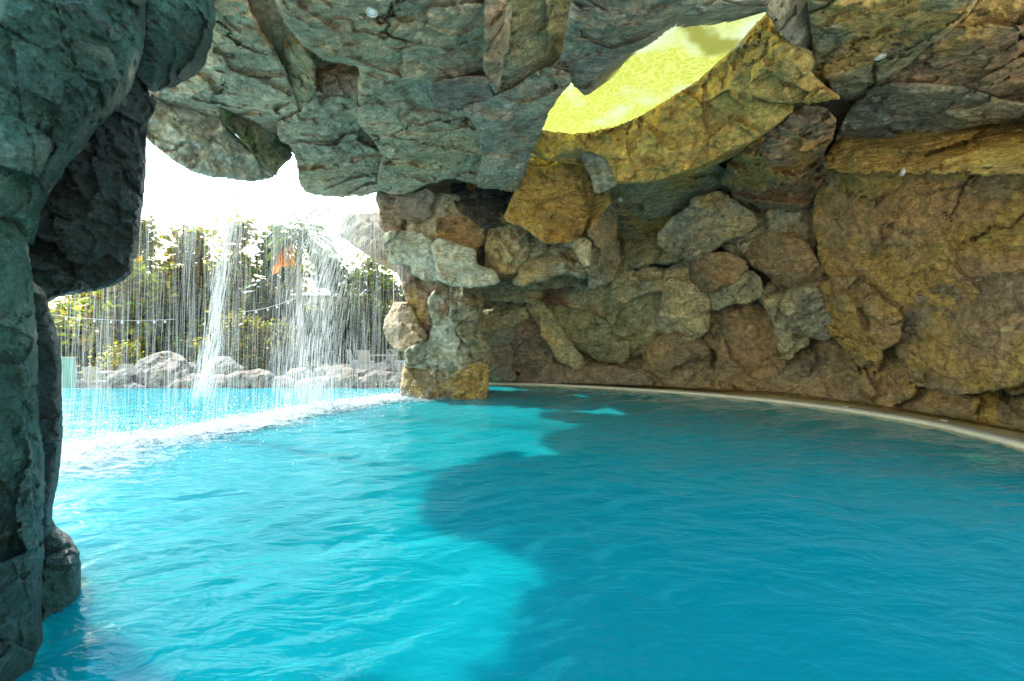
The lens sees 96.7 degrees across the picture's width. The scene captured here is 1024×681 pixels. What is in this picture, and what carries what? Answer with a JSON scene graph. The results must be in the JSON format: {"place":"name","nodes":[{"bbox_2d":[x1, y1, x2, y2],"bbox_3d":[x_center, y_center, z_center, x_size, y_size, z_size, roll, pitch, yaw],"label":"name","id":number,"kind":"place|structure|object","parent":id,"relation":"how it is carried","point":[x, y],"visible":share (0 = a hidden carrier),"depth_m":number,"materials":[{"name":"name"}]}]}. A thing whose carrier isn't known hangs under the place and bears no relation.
{"place":"outdoors","nodes":[
{"label":"outdoors","id":0,"kind":"place"},
{"bbox_2d":[49,134,403,309],"label":"sky","id":1,"kind":"structure","parent":0,"point":[174,194],"materials":[{"name":"white"}]},
{"bbox_2d":[76,358,401,380],"bbox_3d":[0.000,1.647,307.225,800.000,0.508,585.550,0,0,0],"label":"ground","id":2,"kind":"structure","parent":0,"point":[311,368],"depth_m":23.91,"materials":[{"name":"beige stone"}]},
{"bbox_2d":[61,357,76,387],"bbox_3d":[-15.914,1.235,16.230,0.685,1.290,0.100,0,0,0],"label":"screen panel","id":3,"kind":"object","parent":2,"relation":"on","point":[68,372],"visible":0.54,"depth_m":16.20,"materials":[{"name":"glass"}]},
{"bbox_2d":[50,307,110,368],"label":"bush","id":4,"kind":"object","parent":2,"relation":"on","point":[68,350],"visible":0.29,"depth_m":21.49,"materials":[{"name":"green plant"}]},
{"bbox_2d":[76,368,92,387],"bbox_3d":[-15.873,1.410,16.600,0.720,0.980,0.592,0,0,0],"label":"garden chair","id":5,"kind":"object","parent":2,"relation":"on","point":[82,383],"visible":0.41,"depth_m":16.46,"materials":[{"name":"white plastic"}]},
{"bbox_2d":[49,293,131,367],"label":"tree","id":6,"kind":"object","parent":2,"relation":"on","point":[65,304],"visible":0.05,"depth_m":23.04,"materials":[{"name":"green plant"}]},
{"bbox_2d":[81,367,108,387],"bbox_3d":[-14.668,1.410,16.150,0.592,0.980,0.720,0,0,0],"label":"garden chair","id":7,"kind":"object","parent":2,"relation":"on","point":[94,377],"visible":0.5,"depth_m":15.89,"materials":[{"name":"white plastic"}]},
{"bbox_2d":[76,371,115,385],"bbox_3d":[-15.360,1.530,17.000,1.100,0.740,0.900,0,0,0],"label":"garden table","id":8,"kind":"object","parent":2,"relation":"on","point":[104,373],"visible":0.24,"depth_m":16.61,"materials":[{"name":"white"}]},
{"bbox_2d":[59,310,142,366],"bbox_3d":[-21.788,-0.114,23.917,4.673,3.279,4.163,0,0,0],"label":"bush","id":9,"kind":"object","parent":2,"relation":"on","point":[95,343],"visible":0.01,"depth_m":23.87,"materials":[{"name":"green plant"}]},
{"bbox_2d":[50,254,180,369],"bbox_3d":[-19.117,-1.477,21.879,4.756,6.281,4.738,0,0,0],"label":"tree","id":10,"kind":"object","parent":2,"relation":"on","point":[120,300],"visible":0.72,"depth_m":21.53,"materials":[{"name":"green plant"}]},
{"bbox_2d":[51,314,174,323],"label":"string lights","id":11,"kind":"object","parent":10,"relation":"hanging from","point":[111,321],"visible":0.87,"depth_m":19.56,"materials":[{"name":"plastic"}]},
{"bbox_2d":[80,339,151,378],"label":"bush","id":12,"kind":"object","parent":2,"relation":"on","point":[124,350],"visible":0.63,"depth_m":18.19,"materials":[{"name":"green plant"}]},
{"bbox_2d":[117,364,133,373],"bbox_3d":[-15.230,1.410,17.650,0.592,0.980,0.720,0,0,0],"label":"garden chair","id":13,"kind":"object","parent":2,"relation":"on","point":[131,366],"visible":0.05,"depth_m":17.93,"materials":[{"name":"white plastic"}]},
{"bbox_2d":[132,214,175,356],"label":"tree","id":14,"kind":"object","parent":2,"relation":"on","point":[147,244],"visible":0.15,"depth_m":24.74,"materials":[{"name":"green plant"}]},
{"bbox_2d":[129,351,188,387],"bbox_3d":[-12.242,1.050,15.676,1.548,1.358,3.417,0,0,-44],"label":"pool boulder","id":15,"kind":"object","parent":2,"relation":"on","point":[158,369],"visible":0.71,"depth_m":15.09,"materials":[{"name":"grey stone"}]},
{"bbox_2d":[115,298,219,362],"bbox_3d":[-17.571,-0.362,23.390,5.295,3.779,4.718,0,0,0],"label":"bush","id":16,"kind":"object","parent":2,"relation":"on","point":[179,313],"visible":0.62,"depth_m":22.84,"materials":[{"name":"green plant"}]},
{"bbox_2d":[149,254,205,352],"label":"tree","id":17,"kind":"object","parent":2,"relation":"on","point":[163,266],"visible":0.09,"depth_m":27.57,"materials":[{"name":"green plant"}]},
{"bbox_2d":[150,221,227,365],"bbox_3d":[-18.189,-2.701,25.702,3.847,8.462,4.210,0,0,-23],"label":"tree","id":18,"kind":"object","parent":2,"relation":"on","point":[190,281],"visible":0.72,"depth_m":25.49,"materials":[{"name":"green plant"}]},
{"bbox_2d":[164,316,249,368],"bbox_3d":[-14.671,0.187,21.948,3.220,2.696,3.632,0,0,0],"label":"bush","id":19,"kind":"object","parent":2,"relation":"on","point":[201,329],"visible":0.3,"depth_m":21.64,"materials":[{"name":"green plant"}]},
{"bbox_2d":[185,256,252,334],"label":"tree","id":20,"kind":"object","parent":2,"relation":"on","point":[217,285],"visible":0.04,"depth_m":28.05,"materials":[{"name":"green plant"}]},
{"bbox_2d":[50,310,404,362],"bbox_3d":[-21.810,-0.401,30.996,36.937,4.190,4.658,0,0,0],"label":"hedge","id":21,"kind":"object","parent":2,"relation":"on","point":[317,317],"visible":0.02,"depth_m":29.49,"materials":[{"name":"green plant"}]},
{"bbox_2d":[202,210,262,335],"bbox_3d":[-15.358,-2.968,25.295,3.243,8.994,3.462,0,0,-40],"label":"tree","id":22,"kind":"object","parent":2,"relation":"on","point":[233,269],"visible":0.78,"depth_m":25.19,"materials":[{"name":"green plant"}]},
{"bbox_2d":[186,308,296,370],"bbox_3d":[-12.342,0.148,20.419,4.366,3.173,4.202,0,0,32],"label":"bush","id":23,"kind":"object","parent":2,"relation":"on","point":[240,322],"visible":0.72,"depth_m":19.86,"materials":[{"name":"green plant"}]},
{"bbox_2d":[221,317,316,372],"bbox_3d":[-10.655,0.342,19.916,3.722,2.789,3.299,0,0,-37],"label":"bush","id":24,"kind":"object","parent":2,"relation":"on","point":[281,352],"visible":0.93,"depth_m":19.62,"materials":[{"name":"green plant"}]},
{"bbox_2d":[245,224,296,358],"bbox_3d":[-13.092,-2.445,25.020,3.349,7.950,3.369,0,0,0],"label":"tree","id":25,"kind":"object","parent":2,"relation":"on","point":[265,269],"visible":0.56,"depth_m":24.63,"materials":[{"name":"green plant"}]},
{"bbox_2d":[274,367,286,375],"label":"spiky plant","id":26,"kind":"object","parent":2,"relation":"on","point":[280,374],"visible":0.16,"depth_m":18.73,"materials":[{"name":"green plant"}]},
{"bbox_2d":[262,251,316,365],"bbox_3d":[-12.693,-1.776,25.686,3.472,6.605,3.571,0,0,-26],"label":"tree","id":27,"kind":"object","parent":2,"relation":"on","point":[290,282],"visible":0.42,"depth_m":25.30,"materials":[{"name":"green plant"}]},
{"bbox_2d":[264,208,337,367],"bbox_3d":[-9.157,-1.986,19.634,2.795,7.324,3.270,0,0,-36],"label":"palm tree","id":28,"kind":"object","parent":2,"relation":"on","point":[300,238],"visible":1,"depth_m":19.39,"materials":[{"name":"green plant"}]},
{"bbox_2d":[240,298,293,314],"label":"string lights","id":29,"kind":"object","parent":28,"relation":"attached to","point":[256,312],"visible":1,"depth_m":19.16,"materials":[{"name":"plastic"}]},
{"bbox_2d":[262,316,356,369],"bbox_3d":[-10.152,0.215,23.328,4.687,2.947,4.354,0,0,-34],"label":"bush","id":30,"kind":"object","parent":2,"relation":"on","point":[323,343],"visible":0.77,"depth_m":23.14,"materials":[{"name":"green plant"}]},
{"bbox_2d":[234,280,388,350],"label":"house","id":31,"kind":"structure","parent":2,"relation":"on","point":[323,298],"depth_m":36.00,"materials":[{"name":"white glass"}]},
{"bbox_2d":[290,248,364,365],"bbox_3d":[-10.260,-1.991,26.099,4.010,7.046,4.455,0,0,0],"label":"tree","id":32,"kind":"object","parent":2,"relation":"on","point":[330,273],"visible":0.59,"depth_m":25.30,"materials":[{"name":"green plant"}]},
{"bbox_2d":[308,311,382,361],"bbox_3d":[-8.626,-0.119,25.491,5.303,3.292,4.666,0,0,0],"label":"bush","id":33,"kind":"object","parent":2,"relation":"on","point":[356,337],"visible":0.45,"depth_m":24.52,"materials":[{"name":"green plant"}]},
{"bbox_2d":[346,349,357,369],"bbox_3d":[-7.572,0.930,22.000,0.720,0.980,0.592,0,0,0],"label":"garden chair","id":34,"kind":"object","parent":2,"relation":"on","point":[353,363],"visible":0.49,"depth_m":21.73,"materials":[{"name":"white plastic"}]},
{"bbox_2d":[318,253,394,349],"bbox_3d":[-8.249,-1.691,24.841,4.592,6.454,3.718,0,0,0],"label":"tree","id":35,"kind":"object","parent":2,"relation":"on","point":[356,279],"visible":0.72,"depth_m":24.60,"materials":[{"name":"green plant"}]},
{"bbox_2d":[357,350,373,370],"bbox_3d":[-6.803,0.930,21.150,0.592,0.980,0.720,0,0,0],"label":"garden chair","id":36,"kind":"object","parent":2,"relation":"on","point":[364,360],"visible":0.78,"depth_m":20.92,"materials":[{"name":"white plastic"}]},
{"bbox_2d":[352,315,404,362],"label":"bush","id":37,"kind":"object","parent":2,"relation":"on","point":[383,348],"visible":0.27,"depth_m":24.01,"materials":[{"name":"green plant"}]},
{"bbox_2d":[357,275,405,350],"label":"tree","id":38,"kind":"object","parent":2,"relation":"on","point":[384,289],"visible":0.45,"depth_m":23.50,"materials":[{"name":"green plant"}]},
{"bbox_2d":[370,354,396,364],"bbox_3d":[-6.262,1.050,22.000,1.200,0.740,0.900,0,0,0],"label":"garden table","id":39,"kind":"object","parent":2,"relation":"on","point":[390,355],"visible":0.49,"depth_m":22.10,"materials":[{"name":"white plastic"}]},
{"bbox_2d":[383,349,397,364],"bbox_3d":[-6.151,0.930,23.050,0.592,0.980,0.720,0,0,0],"label":"garden chair","id":40,"kind":"object","parent":2,"relation":"on","point":[387,360],"visible":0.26,"depth_m":23.26,"materials":[{"name":"white plastic"}]},
{"bbox_2d":[394,360,404,370],"bbox_3d":[-5.218,0.930,21.800,0.720,0.980,0.592,0,0,0],"label":"garden chair","id":41,"kind":"object","parent":2,"relation":"on","point":[399,364],"visible":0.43,"depth_m":21.52,"materials":[{"name":"white plastic"}]},
{"bbox_2d":[14,386,1023,680],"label":"pool water","id":42,"kind":"structure","parent":0,"point":[526,534],"depth_m":3.33,"materials":[{"name":"teal liquid"}]},
{"bbox_2d":[0,217,45,680],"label":"standing rock","id":43,"kind":"object","parent":42,"relation":"in","point":[22,491],"visible":0.98,"depth_m":2.24,"materials":[{"name":"grey stone"}]},
{"bbox_2d":[0,0,146,244],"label":"overhanging rock","id":44,"kind":"object","parent":43,"relation":"on","point":[68,69],"visible":1,"depth_m":2.40,"materials":[{"name":"grey stone"}]},
{"bbox_2d":[28,71,155,302],"bbox_3d":[-2.795,-1.105,3.039,0.530,1.750,1.015,0,0,0],"label":"hanging rock","id":45,"kind":"object","parent":44,"relation":"hanging from","point":[87,237],"visible":0.84,"depth_m":2.92,"materials":[{"name":"grey stone"}]},
{"bbox_2d":[137,0,214,92],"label":"rounded rock","id":46,"kind":"object","parent":44,"relation":"on","point":[178,40],"visible":0.85,"depth_m":3.52,"materials":[{"name":"grey stone"}]},
{"bbox_2d":[42,519,80,621],"bbox_3d":[-2.853,1.476,2.831,1.162,0.841,0.240,0,0,43],"label":"rock","id":47,"kind":"object","parent":42,"relation":"in","point":[61,579],"visible":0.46,"depth_m":2.55,"materials":[{"name":"grey stone"}]},
{"bbox_2d":[33,282,62,541],"bbox_3d":[-2.734,0.449,2.644,0.594,1.622,0.189,0,0,41],"label":"rock column","id":48,"kind":"object","parent":47,"relation":"on","point":[49,390],"visible":0.51,"depth_m":2.59,"materials":[{"name":"grey stone"}]},
{"bbox_2d":[59,393,446,480],"bbox_3d":[-4.869,1.443,8.022,6.041,0.157,12.988,0,0,26],"label":"foam","id":49,"kind":"object","parent":42,"relation":"on","point":[123,444],"visible":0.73,"depth_m":6.96,"materials":[{"name":"white"}]},
{"bbox_2d":[62,380,474,486],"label":"spray drops","id":50,"kind":"object","parent":42,"relation":"on","point":[171,428],"visible":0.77,"depth_m":7.37,"materials":[{"name":"white liquid"}]},
{"bbox_2d":[383,265,492,399],"bbox_3d":[-2.143,-0.227,12.824,3.260,4.163,3.242,0,0,0],"label":"rock pillar","id":51,"kind":"object","parent":42,"relation":"in","point":[433,332],"visible":0.88,"depth_m":11.76,"materials":[{"name":"stone"}]},
{"bbox_2d":[338,212,396,272],"bbox_3d":[-4.921,-3.320,15.331,1.772,2.643,4.892,0,0,-22],"label":"rock outcrop","id":52,"kind":"object","parent":51,"relation":"on","point":[363,233],"visible":0.75,"depth_m":13.77,"materials":[{"name":"beige stone"}]},
{"bbox_2d":[146,0,1023,243],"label":"cave ceiling","id":53,"kind":"structure","parent":0,"point":[344,98],"depth_m":6.09,"materials":[{"name":"grey stone"}]},
{"bbox_2d":[366,7,377,17],"bbox_3d":[-1.273,-2.988,4.138,0.110,0.050,0.112,0,0,0],"label":"recessed lamp","id":54,"kind":"object","parent":53,"relation":"attached to","point":[371,12],"visible":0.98,"depth_m":4.13,"materials":[{"name":"white glass"}]},
{"bbox_2d":[393,271,393,311],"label":"waterfall","id":55,"kind":"structure","parent":53,"relation":"attached to","point":[393,291],"depth_m":10.40,"materials":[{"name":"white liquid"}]},
{"bbox_2d":[542,12,780,133],"bbox_3d":[1.648,-4.176,6.935,3.913,0.040,8.296,0,0,-27],"label":"skylight","id":56,"kind":"object","parent":53,"relation":"attached to","point":[668,64],"visible":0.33,"depth_m":7.26,"materials":[{"name":"yellow glass"}]},
{"bbox_2d":[874,54,886,60],"bbox_3d":[4.257,-3.282,5.262,0.120,0.040,0.121,0,0,0],"label":"recessed lamp","id":57,"kind":"object","parent":53,"relation":"attached to","point":[880,56],"visible":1,"depth_m":5.26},
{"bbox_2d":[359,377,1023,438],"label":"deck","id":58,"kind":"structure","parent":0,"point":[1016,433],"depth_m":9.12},
{"bbox_2d":[323,365,358,387],"bbox_3d":[-5.781,1.287,15.297,1.111,0.892,2.263,0,0,-24],"label":"pool boulder","id":59,"kind":"object","parent":58,"relation":"on","point":[347,375],"visible":0.76,"depth_m":14.57,"materials":[{"name":"beige stone"}]},
{"bbox_2d":[358,370,401,387],"bbox_3d":[-4.406,1.363,15.361,1.542,0.762,1.907,0,0,-12],"label":"pool boulder","id":60,"kind":"object","parent":58,"relation":"on","point":[373,378],"visible":0.64,"depth_m":14.61,"materials":[{"name":"grey stone"}]},
{"bbox_2d":[355,369,368,376],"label":"pool boulder","id":61,"kind":"object","parent":60,"relation":"on","point":[361,372],"visible":0.91,"depth_m":15.26,"materials":[{"name":"grey stone"}]},
{"bbox_2d":[370,362,397,371],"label":"pool boulder","id":62,"kind":"object","parent":60,"relation":"on","point":[384,366],"visible":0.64,"depth_m":15.63,"materials":[{"name":"grey stone"}]},
{"bbox_2d":[479,105,1023,430],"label":"cave wall","id":63,"kind":"structure","parent":58,"relation":"on","point":[854,270],"depth_m":8.56,"materials":[{"name":"brown stone"}]},
{"bbox_2d":[376,188,620,304],"bbox_3d":[-0.296,-2.437,11.993,6.353,2.927,4.258,0,0,9],"label":"rock arch","id":64,"kind":"object","parent":63,"relation":"attached to","point":[428,234],"visible":0.93,"depth_m":10.71,"materials":[{"name":"stone"}]},
{"bbox_2d":[899,168,905,175],"bbox_3d":[5.660,-2.438,6.598,0.041,0.110,0.110,0,0,16],"label":"recessed lamp","id":65,"kind":"object","parent":63,"relation":"attached to","point":[903,171],"visible":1,"depth_m":6.58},
{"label":"pool floor","id":66,"kind":"structure","parent":0,"visible":0},
{"bbox_2d":[76,388,379,388],"bbox_3d":[-18.200,2.208,14.310,31.600,1.385,0.220,0,0,0],"label":"pool edge","id":67,"kind":"object","parent":66,"relation":"on","point":[254,388],"depth_m":14.36,"materials":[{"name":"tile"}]},
{"bbox_2d":[106,368,130,387],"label":"pool boulder","id":68,"kind":"object","parent":67,"relation":"on","point":[119,378],"visible":0.81,"depth_m":14.63,"materials":[{"name":"grey stone"}]},
{"bbox_2d":[123,382,146,387],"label":"pool boulder","id":69,"kind":"object","parent":67,"relation":"on","point":[132,385],"visible":0.55,"depth_m":14.42,"materials":[{"name":"grey stone"}]},
{"bbox_2d":[159,373,226,387],"bbox_3d":[-10.669,1.402,15.260,3.074,0.652,1.785,0,0,0],"label":"pool boulder","id":70,"kind":"object","parent":67,"relation":"on","point":[192,380],"visible":0.65,"depth_m":14.55,"materials":[{"name":"grey stone"}]},
{"bbox_2d":[188,362,196,372],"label":"pool boulder","id":71,"kind":"object","parent":70,"relation":"on","point":[192,367],"visible":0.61,"depth_m":15.37,"materials":[{"name":"grey stone"}]},
{"bbox_2d":[203,356,238,374],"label":"pool boulder","id":72,"kind":"object","parent":70,"relation":"on","point":[226,365],"visible":0.73,"depth_m":15.49,"materials":[{"name":"grey stone"}]},
{"bbox_2d":[226,368,273,387],"bbox_3d":[-8.775,1.331,15.226,1.367,0.781,2.344,0,0,-33],"label":"pool boulder","id":73,"kind":"object","parent":67,"relation":"on","point":[258,378],"visible":0.73,"depth_m":14.51,"materials":[{"name":"beige stone"}]},
{"bbox_2d":[266,375,296,387],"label":"pool boulder","id":74,"kind":"object","parent":67,"relation":"on","point":[283,381],"visible":0.61,"depth_m":14.53,"materials":[{"name":"grey stone"}]},
{"bbox_2d":[286,367,312,378],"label":"pool boulder","id":75,"kind":"object","parent":74,"relation":"on","point":[300,373],"visible":0.85,"depth_m":15.35,"materials":[{"name":"grey stone"}]},
{"bbox_2d":[296,376,326,387],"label":"pool boulder","id":76,"kind":"object","parent":67,"relation":"on","point":[313,382],"visible":0.62,"depth_m":14.52,"materials":[{"name":"grey stone"}]},
{"bbox_2d":[314,366,330,376],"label":"pool boulder","id":77,"kind":"object","parent":76,"relation":"on","point":[321,371],"visible":0.73,"depth_m":15.28,"materials":[{"name":"grey stone"}]},
{"bbox_2d":[489,382,1023,451],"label":"coping","id":78,"kind":"object","parent":66,"relation":"on","point":[1015,443],"visible":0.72,"depth_m":9.49,"materials":[{"name":"stone"}]}
]}

